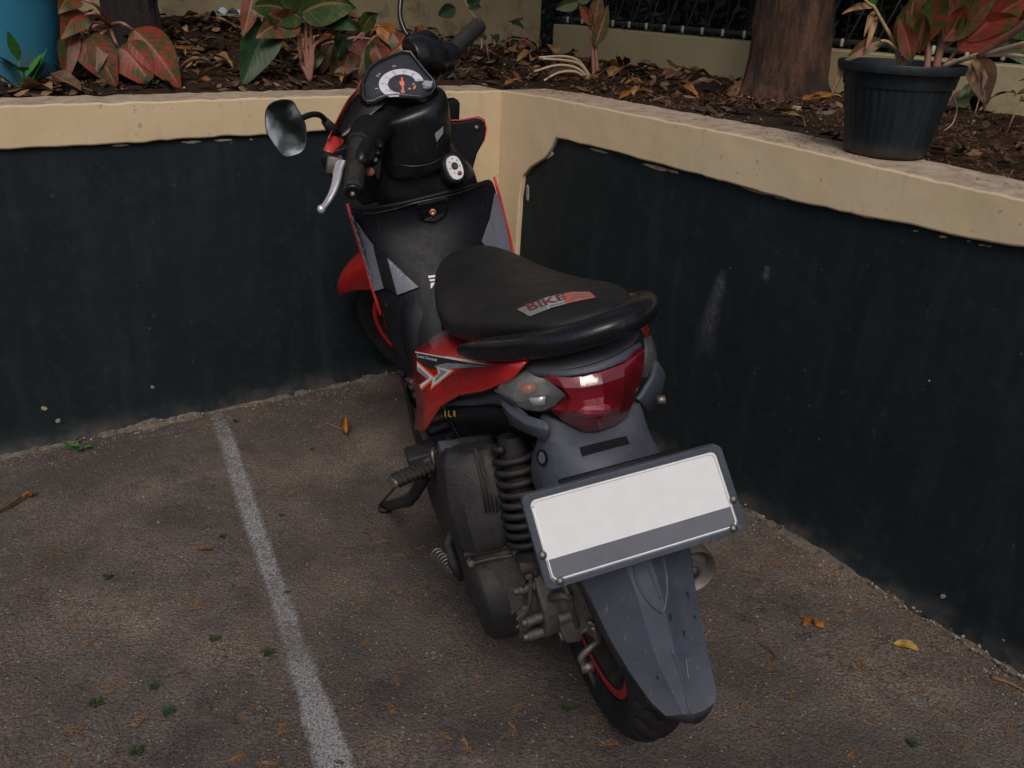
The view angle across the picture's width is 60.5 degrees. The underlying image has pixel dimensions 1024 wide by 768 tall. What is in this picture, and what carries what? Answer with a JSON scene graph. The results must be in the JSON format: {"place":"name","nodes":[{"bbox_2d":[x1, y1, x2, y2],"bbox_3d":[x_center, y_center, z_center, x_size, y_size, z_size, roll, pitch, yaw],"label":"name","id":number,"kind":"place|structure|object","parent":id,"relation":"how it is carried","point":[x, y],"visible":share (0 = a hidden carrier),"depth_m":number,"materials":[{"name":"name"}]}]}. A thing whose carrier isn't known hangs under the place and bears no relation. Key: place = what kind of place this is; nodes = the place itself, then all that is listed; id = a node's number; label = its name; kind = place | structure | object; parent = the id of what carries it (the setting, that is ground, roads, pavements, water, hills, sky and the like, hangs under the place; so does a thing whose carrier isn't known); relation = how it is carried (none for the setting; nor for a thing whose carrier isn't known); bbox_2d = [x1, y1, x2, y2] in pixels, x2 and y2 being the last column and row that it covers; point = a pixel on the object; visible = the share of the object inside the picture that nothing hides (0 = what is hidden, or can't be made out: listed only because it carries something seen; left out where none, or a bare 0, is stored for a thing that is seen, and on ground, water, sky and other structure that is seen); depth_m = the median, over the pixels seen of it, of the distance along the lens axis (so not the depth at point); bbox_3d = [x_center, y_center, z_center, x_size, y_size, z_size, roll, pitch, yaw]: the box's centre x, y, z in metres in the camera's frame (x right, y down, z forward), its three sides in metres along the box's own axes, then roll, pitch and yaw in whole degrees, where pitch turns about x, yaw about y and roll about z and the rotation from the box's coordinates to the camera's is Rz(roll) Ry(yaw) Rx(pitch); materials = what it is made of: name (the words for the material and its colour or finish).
{"place":"outdoors","nodes":[
{"label":"outdoors","id":0,"kind":"place"},
{"bbox_2d":[0,372,1023,767],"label":"ground","id":1,"kind":"structure","parent":0,"point":[232,672],"depth_m":1.70,"materials":[{"name":"asphalt"}]},
{"bbox_2d":[0,490,38,509],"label":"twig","id":2,"kind":"object","parent":1,"relation":"on","point":[18,498],"visible":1,"depth_m":2.06,"materials":[{"name":"wood"}]},
{"bbox_2d":[59,726,87,736],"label":"dry sprig","id":3,"kind":"object","parent":1,"relation":"on","point":[68,730],"visible":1,"depth_m":1.46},
{"bbox_2d":[62,436,90,449],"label":"weed","id":4,"kind":"object","parent":1,"relation":"on","point":[73,446],"visible":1,"depth_m":2.30,"materials":[{"name":"green plant"}]},
{"bbox_2d":[86,696,103,707],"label":"weed","id":5,"kind":"object","parent":1,"relation":"on","point":[92,702],"visible":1,"depth_m":1.51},
{"bbox_2d":[101,681,126,687],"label":"dry sprig","id":6,"kind":"object","parent":1,"relation":"on","point":[118,684],"visible":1,"depth_m":1.55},
{"bbox_2d":[128,744,143,755],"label":"weed","id":7,"kind":"object","parent":1,"relation":"on","point":[139,748],"visible":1,"depth_m":1.42,"materials":[{"name":"plant"}]},
{"bbox_2d":[127,714,150,728],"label":"dry sprig","id":8,"kind":"object","parent":1,"relation":"on","point":[137,725],"visible":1,"depth_m":1.48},
{"bbox_2d":[149,682,158,688],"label":"weed","id":9,"kind":"object","parent":1,"relation":"on","point":[153,685],"visible":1,"depth_m":1.55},
{"bbox_2d":[161,704,176,716],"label":"weed","id":10,"kind":"object","parent":1,"relation":"on","point":[166,712],"visible":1,"depth_m":1.50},
{"bbox_2d":[186,599,203,610],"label":"dry sprig","id":11,"kind":"object","parent":1,"relation":"on","point":[196,605],"visible":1,"depth_m":1.76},
{"bbox_2d":[0,371,399,459],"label":"kerb mortar","id":12,"kind":"object","parent":1,"relation":"on","point":[154,424],"visible":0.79,"depth_m":2.48,"materials":[{"name":"concrete"}]},
{"bbox_2d":[209,634,220,641],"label":"weed","id":13,"kind":"object","parent":1,"relation":"on","point":[212,637],"visible":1,"depth_m":1.67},
{"bbox_2d":[226,749,244,764],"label":"dry sprig","id":14,"kind":"object","parent":1,"relation":"on","point":[232,759],"visible":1,"depth_m":1.42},
{"bbox_2d":[0,85,500,454],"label":"planter wall","id":15,"kind":"structure","parent":1,"relation":"on","point":[165,256],"depth_m":2.33,"materials":[{"name":"beige paint"}]},
{"bbox_2d":[255,759,280,767],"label":"dry sprig","id":16,"kind":"object","parent":1,"relation":"on","point":[263,762],"visible":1,"depth_m":1.41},
{"bbox_2d":[261,647,274,655],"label":"weed","id":17,"kind":"object","parent":1,"relation":"on","point":[269,650],"visible":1,"depth_m":1.64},
{"bbox_2d":[276,720,289,735],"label":"dry sprig","id":18,"kind":"object","parent":1,"relation":"on","point":[280,731],"visible":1,"depth_m":1.48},
{"bbox_2d":[211,415,355,767],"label":"painted line","id":19,"kind":"object","parent":1,"relation":"on","point":[328,726],"visible":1,"depth_m":1.61,"materials":[{"name":"white paint"}]},
{"bbox_2d":[341,417,348,433],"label":"fallen leaf","id":20,"kind":"object","parent":1,"relation":"on","point":[345,424],"visible":1,"depth_m":2.44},
{"bbox_2d":[384,703,396,715],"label":"dry sprig","id":21,"kind":"object","parent":1,"relation":"on","point":[392,711],"visible":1,"depth_m":1.53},
{"bbox_2d":[439,729,452,742],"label":"dry sprig","id":22,"kind":"object","parent":1,"relation":"on","point":[447,737],"visible":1,"depth_m":1.47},
{"bbox_2d":[458,736,473,752],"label":"dry sprig","id":23,"kind":"object","parent":1,"relation":"on","point":[467,746],"visible":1,"depth_m":1.46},
{"bbox_2d":[265,0,745,741],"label":"scooter","id":24,"kind":"object","parent":1,"relation":"on","point":[579,512],"visible":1,"depth_m":1.33,"materials":[{"name":"black paint"}]},
{"bbox_2d":[0,375,1023,767],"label":"grit","id":25,"kind":"object","parent":1,"relation":"on","point":[516,651],"visible":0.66,"depth_m":1.88,"materials":[{"name":"gravel"}]},
{"bbox_2d":[49,370,1023,680],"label":"mortar crumbs","id":26,"kind":"object","parent":1,"relation":"on","point":[783,526],"visible":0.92,"depth_m":1.80,"materials":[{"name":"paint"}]},
{"bbox_2d":[561,701,574,711],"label":"weed","id":27,"kind":"object","parent":1,"relation":"on","point":[565,707],"visible":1,"depth_m":1.54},
{"bbox_2d":[597,738,620,746],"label":"dry sprig","id":28,"kind":"object","parent":1,"relation":"on","point":[611,743],"visible":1,"depth_m":1.48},
{"bbox_2d":[498,89,1023,673],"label":"planter wall","id":29,"kind":"structure","parent":1,"relation":"on","point":[834,345],"depth_m":1.91,"materials":[{"name":"beige paint"}]},
{"bbox_2d":[838,57,967,159],"bbox_3d":[0.775,-0.561,1.789,0.246,0.178,0.246,2,24,0],"label":"plant pot","id":30,"kind":"object","parent":29,"relation":"on","point":[893,109],"visible":0.97,"depth_m":1.72,"materials":[{"name":"plastic"}]},
{"bbox_2d":[830,0,1023,130],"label":"potted plant","id":31,"kind":"object","parent":30,"relation":"in","point":[987,28],"visible":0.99,"depth_m":1.67,"materials":[{"name":"green plant"}]},
{"bbox_2d":[540,0,1022,64],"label":"hedge","id":32,"kind":"object","parent":1,"relation":"on","point":[551,20],"visible":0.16,"depth_m":4.19,"materials":[{"name":"green plant"}]},
{"bbox_2d":[801,617,811,624],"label":"fallen leaf","id":33,"kind":"object","parent":1,"relation":"on","point":[807,620],"visible":1,"depth_m":1.78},
{"bbox_2d":[813,618,823,628],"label":"fallen leaf","id":34,"kind":"object","parent":1,"relation":"on","point":[818,623],"visible":1,"depth_m":1.77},
{"bbox_2d":[846,746,860,760],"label":"dry sprig","id":35,"kind":"object","parent":1,"relation":"on","point":[849,754],"visible":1,"depth_m":1.48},
{"bbox_2d":[849,661,871,670],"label":"dry sprig","id":36,"kind":"object","parent":1,"relation":"on","point":[856,667],"visible":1,"depth_m":1.67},
{"bbox_2d":[744,507,1023,681],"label":"kerb mortar","id":37,"kind":"object","parent":1,"relation":"on","point":[821,553],"visible":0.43,"depth_m":1.97,"materials":[{"name":"concrete"}]},
{"bbox_2d":[887,639,918,649],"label":"fallen leaf","id":38,"kind":"object","parent":1,"relation":"on","point":[906,643],"visible":1,"depth_m":1.73,"materials":[{"name":"plant"}]},
{"bbox_2d":[907,737,921,747],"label":"weed","id":39,"kind":"object","parent":1,"relation":"on","point":[913,742],"visible":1,"depth_m":1.50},
{"bbox_2d":[928,644,950,654],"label":"dry sprig","id":40,"kind":"object","parent":1,"relation":"on","point":[941,650],"visible":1,"depth_m":1.72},
{"bbox_2d":[991,676,1023,691],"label":"dry frond","id":41,"kind":"object","parent":1,"relation":"on","point":[998,679],"visible":1,"depth_m":1.64,"materials":[{"name":"plant"}]},
{"bbox_2d":[0,15,1023,180],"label":"garden soil","id":42,"kind":"structure","parent":0,"point":[778,119],"depth_m":2.54,"materials":[{"name":"soil"}]},
{"bbox_2d":[0,31,48,87],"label":"weed","id":43,"kind":"object","parent":42,"relation":"on","point":[14,48],"visible":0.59,"depth_m":2.20,"materials":[{"name":"green plant"}]},
{"bbox_2d":[0,0,61,84],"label":"blue tub","id":44,"kind":"object","parent":42,"relation":"on","point":[32,27],"visible":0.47,"depth_m":2.22,"materials":[{"name":"plastic"}]},
{"bbox_2d":[19,77,60,91],"bbox_3d":[-1.180,-0.740,2.193,0.129,0.055,0.051,2,24,0],"label":"dry leaf","id":45,"kind":"object","parent":42,"relation":"on","point":[28,82],"visible":0.78,"depth_m":2.18,"materials":[{"name":"plant"}]},
{"bbox_2d":[47,70,89,92],"bbox_3d":[-1.121,-0.764,2.217,0.118,0.047,0.048,2,24,0],"label":"dry leaf","id":46,"kind":"object","parent":42,"relation":"on","point":[63,76],"visible":1,"depth_m":2.23,"materials":[{"name":"plant"}]},
{"bbox_2d":[75,10,128,37],"bbox_3d":[-1.290,-1.090,2.622,0.290,0.231,0.661,-10,27,-25],"label":"bushy plant","id":47,"kind":"object","parent":42,"relation":"on","point":[81,33],"visible":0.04,"depth_m":2.56,"materials":[{"name":"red plant"}]},
{"bbox_2d":[57,0,181,87],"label":"drooping plant","id":48,"kind":"object","parent":42,"relation":"on","point":[143,52],"visible":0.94,"depth_m":2.33,"materials":[{"name":"red plant"}]},
{"bbox_2d":[99,0,181,56],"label":"tree","id":49,"kind":"object","parent":42,"relation":"on","point":[133,14],"visible":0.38,"depth_m":2.56,"materials":[{"name":"brown plant"}]},
{"bbox_2d":[138,75,161,87],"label":"weed","id":50,"kind":"object","parent":42,"relation":"on","point":[148,82],"visible":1,"depth_m":2.35,"materials":[{"name":"plant"}]},
{"bbox_2d":[165,15,189,31],"bbox_3d":[-1.104,-1.180,2.879,0.102,0.054,0.028,-16,30,-36],"label":"dry leaf","id":51,"kind":"object","parent":42,"relation":"on","point":[179,22],"visible":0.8,"depth_m":2.88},
{"bbox_2d":[176,23,188,31],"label":"dry leaf","id":52,"kind":"object","parent":42,"relation":"on","point":[185,27],"visible":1,"depth_m":2.55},
{"bbox_2d":[179,10,203,20],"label":"dry leaf","id":53,"kind":"object","parent":42,"relation":"on","point":[189,12],"visible":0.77,"depth_m":3.00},
{"bbox_2d":[180,56,217,67],"bbox_3d":[-0.918,-0.933,2.571,0.122,0.048,0.019,-5,25,-16],"label":"dry leaf","id":54,"kind":"object","parent":42,"relation":"on","point":[192,59],"visible":0.86,"depth_m":2.56,"materials":[{"name":"plant"}]},
{"bbox_2d":[192,76,213,83],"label":"dry leaf","id":55,"kind":"object","parent":42,"relation":"on","point":[205,79],"visible":1,"depth_m":2.39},
{"bbox_2d":[204,11,215,20],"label":"dry leaf","id":56,"kind":"object","parent":42,"relation":"on","point":[207,14],"visible":0.83,"depth_m":2.99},
{"bbox_2d":[199,67,232,76],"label":"dry leaf","id":57,"kind":"object","parent":42,"relation":"on","point":[205,71],"visible":0.92,"depth_m":2.50,"materials":[{"name":"plant"}]},
{"bbox_2d":[208,51,232,66],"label":"dry leaf","id":58,"kind":"object","parent":42,"relation":"on","point":[223,55],"visible":1,"depth_m":2.62,"materials":[{"name":"plant"}]},
{"bbox_2d":[211,16,240,27],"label":"dry leaf","id":59,"kind":"object","parent":42,"relation":"on","point":[223,20],"visible":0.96,"depth_m":2.96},
{"bbox_2d":[216,7,239,13],"bbox_3d":[-0.958,-1.262,2.985,0.090,0.031,0.043,2,24,0],"label":"plastic wrapper","id":60,"kind":"object","parent":42,"relation":"on","point":[222,10],"visible":0.82,"depth_m":2.98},
{"bbox_2d":[261,15,288,52],"bbox_3d":[-0.812,-1.237,3.033,0.241,0.211,0.843,-5,25,-15],"label":"bushy plant","id":61,"kind":"object","parent":42,"relation":"on","point":[285,40],"visible":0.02,"depth_m":2.73,"materials":[{"name":"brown plant"}]},
{"bbox_2d":[270,66,287,73],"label":"dry leaf","id":62,"kind":"object","parent":42,"relation":"on","point":[284,69],"visible":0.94,"depth_m":2.62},
{"bbox_2d":[273,63,292,75],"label":"dry leaf","id":63,"kind":"object","parent":42,"relation":"on","point":[286,65],"visible":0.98,"depth_m":2.63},
{"bbox_2d":[239,0,358,83],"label":"leafy plant","id":64,"kind":"object","parent":42,"relation":"on","point":[260,44],"visible":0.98,"depth_m":2.52,"materials":[{"name":"green plant"}]},
{"bbox_2d":[78,0,541,50],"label":"garden wall","id":65,"kind":"structure","parent":42,"relation":"on","point":[496,16],"depth_m":3.66,"materials":[{"name":"paint"}]},
{"bbox_2d":[339,72,345,82],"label":"dry leaf","id":66,"kind":"object","parent":42,"relation":"on","point":[341,77],"visible":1,"depth_m":2.61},
{"bbox_2d":[329,66,359,73],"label":"dry leaf","id":67,"kind":"object","parent":42,"relation":"on","point":[343,69],"visible":0.98,"depth_m":2.65,"materials":[{"name":"plant"}]},
{"bbox_2d":[314,12,404,81],"bbox_3d":[-0.476,-1.030,2.710,0.312,0.224,0.139,-2,25,-10],"label":"rosy plant","id":68,"kind":"object","parent":42,"relation":"on","point":[363,53],"visible":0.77,"depth_m":2.70,"materials":[{"name":"green plant"}]},
{"bbox_2d":[438,0,482,49],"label":"young shoot","id":69,"kind":"object","parent":42,"relation":"on","point":[447,10],"visible":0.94,"depth_m":3.42,"materials":[{"name":"green plant"}]},
{"bbox_2d":[466,17,545,60],"bbox_3d":[-0.078,-1.671,4.159,0.479,0.170,2.260,2,24,0],"label":"bushy plant","id":70,"kind":"object","parent":42,"relation":"on","point":[515,42],"visible":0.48,"depth_m":3.38,"materials":[{"name":"brown plant"}]},
{"bbox_2d":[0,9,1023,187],"bbox_3d":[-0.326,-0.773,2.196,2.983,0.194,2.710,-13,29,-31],"label":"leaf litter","id":71,"kind":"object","parent":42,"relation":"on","point":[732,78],"visible":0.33,"depth_m":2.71,"materials":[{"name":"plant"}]},
{"bbox_2d":[504,78,522,84],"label":"dry leaf","id":72,"kind":"object","parent":42,"relation":"on","point":[508,81],"visible":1,"depth_m":2.88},
{"bbox_2d":[510,60,533,70],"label":"dry leaf","id":73,"kind":"object","parent":42,"relation":"on","point":[522,63],"visible":1,"depth_m":3.03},
{"bbox_2d":[516,49,535,60],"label":"dry leaf","id":74,"kind":"object","parent":42,"relation":"on","point":[523,54],"visible":0.82,"depth_m":3.21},
{"bbox_2d":[544,43,559,53],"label":"dry leaf","id":75,"kind":"object","parent":42,"relation":"on","point":[555,48],"visible":1,"depth_m":3.54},
{"bbox_2d":[547,68,571,76],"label":"dry leaf","id":76,"kind":"object","parent":42,"relation":"on","point":[553,71],"visible":0.76,"depth_m":3.09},
{"bbox_2d":[533,0,608,80],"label":"cut plant","id":77,"kind":"object","parent":42,"relation":"on","point":[596,14],"visible":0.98,"depth_m":3.01,"materials":[{"name":"brown plant"}]},
{"bbox_2d":[565,76,587,84],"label":"dry leaf","id":78,"kind":"object","parent":42,"relation":"on","point":[574,78],"visible":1,"depth_m":2.88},
{"bbox_2d":[569,57,589,64],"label":"dry leaf","id":79,"kind":"object","parent":42,"relation":"on","point":[585,59],"visible":0.43,"depth_m":3.25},
{"bbox_2d":[607,59,619,72],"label":"dry leaf","id":80,"kind":"object","parent":42,"relation":"on","point":[613,62],"visible":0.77,"depth_m":3.18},
{"bbox_2d":[606,65,621,77],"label":"dry leaf","id":81,"kind":"object","parent":42,"relation":"on","point":[610,72],"visible":0.97,"depth_m":3.17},
{"bbox_2d":[612,62,643,71],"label":"dry leaf","id":82,"kind":"object","parent":42,"relation":"on","point":[630,65],"visible":1,"depth_m":3.15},
{"bbox_2d":[618,88,652,99],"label":"dry leaf","id":83,"kind":"object","parent":42,"relation":"on","point":[625,93],"visible":0.78,"depth_m":2.61,"materials":[{"name":"plant"}]},
{"bbox_2d":[631,85,639,96],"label":"dry leaf","id":84,"kind":"object","parent":42,"relation":"on","point":[634,89],"visible":1,"depth_m":2.59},
{"bbox_2d":[637,59,660,71],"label":"dry leaf","id":85,"kind":"object","parent":42,"relation":"on","point":[645,62],"visible":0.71,"depth_m":3.36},
{"bbox_2d":[651,82,667,91],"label":"dry leaf","id":86,"kind":"object","parent":42,"relation":"on","point":[658,85],"visible":1,"depth_m":2.72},
{"bbox_2d":[651,80,687,90],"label":"dry leaf","id":87,"kind":"object","parent":42,"relation":"on","point":[672,84],"visible":0.82,"depth_m":2.77,"materials":[{"name":"plant"}]},
{"bbox_2d":[659,68,690,78],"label":"dry leaf","id":88,"kind":"object","parent":42,"relation":"on","point":[665,70],"visible":0.61,"depth_m":3.12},
{"bbox_2d":[665,68,685,79],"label":"dry leaf","id":89,"kind":"object","parent":42,"relation":"on","point":[669,73],"visible":0.99,"depth_m":3.01,"materials":[{"name":"plant"}]},
{"bbox_2d":[666,59,687,73],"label":"dry leaf","id":90,"kind":"object","parent":42,"relation":"on","point":[671,63],"visible":0.66,"depth_m":3.25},
{"bbox_2d":[678,83,698,96],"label":"dry leaf","id":91,"kind":"object","parent":42,"relation":"on","point":[690,87],"visible":0.9,"depth_m":2.74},
{"bbox_2d":[681,66,703,76],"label":"dry leaf","id":92,"kind":"object","parent":42,"relation":"on","point":[694,68],"visible":0.7,"depth_m":3.17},
{"bbox_2d":[685,77,717,84],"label":"dry leaf","id":93,"kind":"object","parent":42,"relation":"on","point":[702,80],"visible":0.87,"depth_m":2.80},
{"bbox_2d":[691,68,711,78],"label":"dry leaf","id":94,"kind":"object","parent":42,"relation":"on","point":[703,70],"visible":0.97,"depth_m":3.13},
{"bbox_2d":[728,85,737,101],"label":"dry leaf","id":95,"kind":"object","parent":42,"relation":"on","point":[732,89],"visible":0.66,"depth_m":2.68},
{"bbox_2d":[734,79,742,95],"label":"dry leaf","id":96,"kind":"object","parent":42,"relation":"on","point":[737,84],"visible":0.49,"depth_m":2.74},
{"bbox_2d":[763,105,800,112],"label":"dry leaf","id":97,"kind":"object","parent":42,"relation":"on","point":[786,108],"visible":0.98,"depth_m":2.33,"materials":[{"name":"plant"}]},
{"bbox_2d":[738,0,835,105],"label":"tree","id":98,"kind":"object","parent":42,"relation":"on","point":[790,51],"visible":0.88,"depth_m":2.59,"materials":[{"name":"brown plant"}]},
{"bbox_2d":[552,24,1023,115],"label":"garden wall","id":99,"kind":"structure","parent":42,"relation":"on","point":[725,57],"depth_m":3.30,"materials":[{"name":"paint"}]},
{"bbox_2d":[562,0,1008,60],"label":"metal fence","id":100,"kind":"object","parent":99,"relation":"on","point":[743,34],"visible":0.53,"depth_m":3.27,"materials":[{"name":"metal"}]},
{"bbox_2d":[781,111,805,125],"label":"dry leaf","id":101,"kind":"object","parent":42,"relation":"on","point":[797,115],"visible":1,"depth_m":2.23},
{"bbox_2d":[796,91,835,99],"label":"dry leaf","id":102,"kind":"object","parent":42,"relation":"on","point":[821,94],"visible":0.92,"depth_m":2.54,"materials":[{"name":"plant"}]},
{"bbox_2d":[815,108,835,114],"bbox_3d":[0.868,-0.744,2.424,0.054,0.031,0.059,-10,27,-25],"label":"stone","id":103,"kind":"object","parent":42,"relation":"on","point":[825,112],"visible":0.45,"depth_m":2.41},
{"bbox_2d":[815,93,842,105],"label":"dry leaf","id":104,"kind":"object","parent":42,"relation":"on","point":[823,99],"visible":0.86,"depth_m":2.56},
{"bbox_2d":[953,141,972,153],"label":"weed","id":105,"kind":"object","parent":42,"relation":"on","point":[962,148],"visible":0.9,"depth_m":1.91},
{"bbox_2d":[947,78,1023,135],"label":"bushy plant","id":106,"kind":"object","parent":42,"relation":"on","point":[976,103],"visible":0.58,"depth_m":2.43,"materials":[{"name":"brown plant"}]},
{"label":"wider ground","id":107,"kind":"structure","parent":0,"visible":0},
{"bbox_2d":[538,0,1011,88],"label":"boundary wall","id":108,"kind":"structure","parent":107,"relation":"on","point":[739,21],"depth_m":5.32,"materials":[{"name":"paint"}]},
{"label":"dry leaf","id":109,"kind":"object","parent":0,"visible":0},
{"bbox_2d":[192,36,232,43],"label":"dry leaf","id":110,"kind":"object","parent":109,"relation":"on","point":[210,37],"visible":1,"depth_m":2.77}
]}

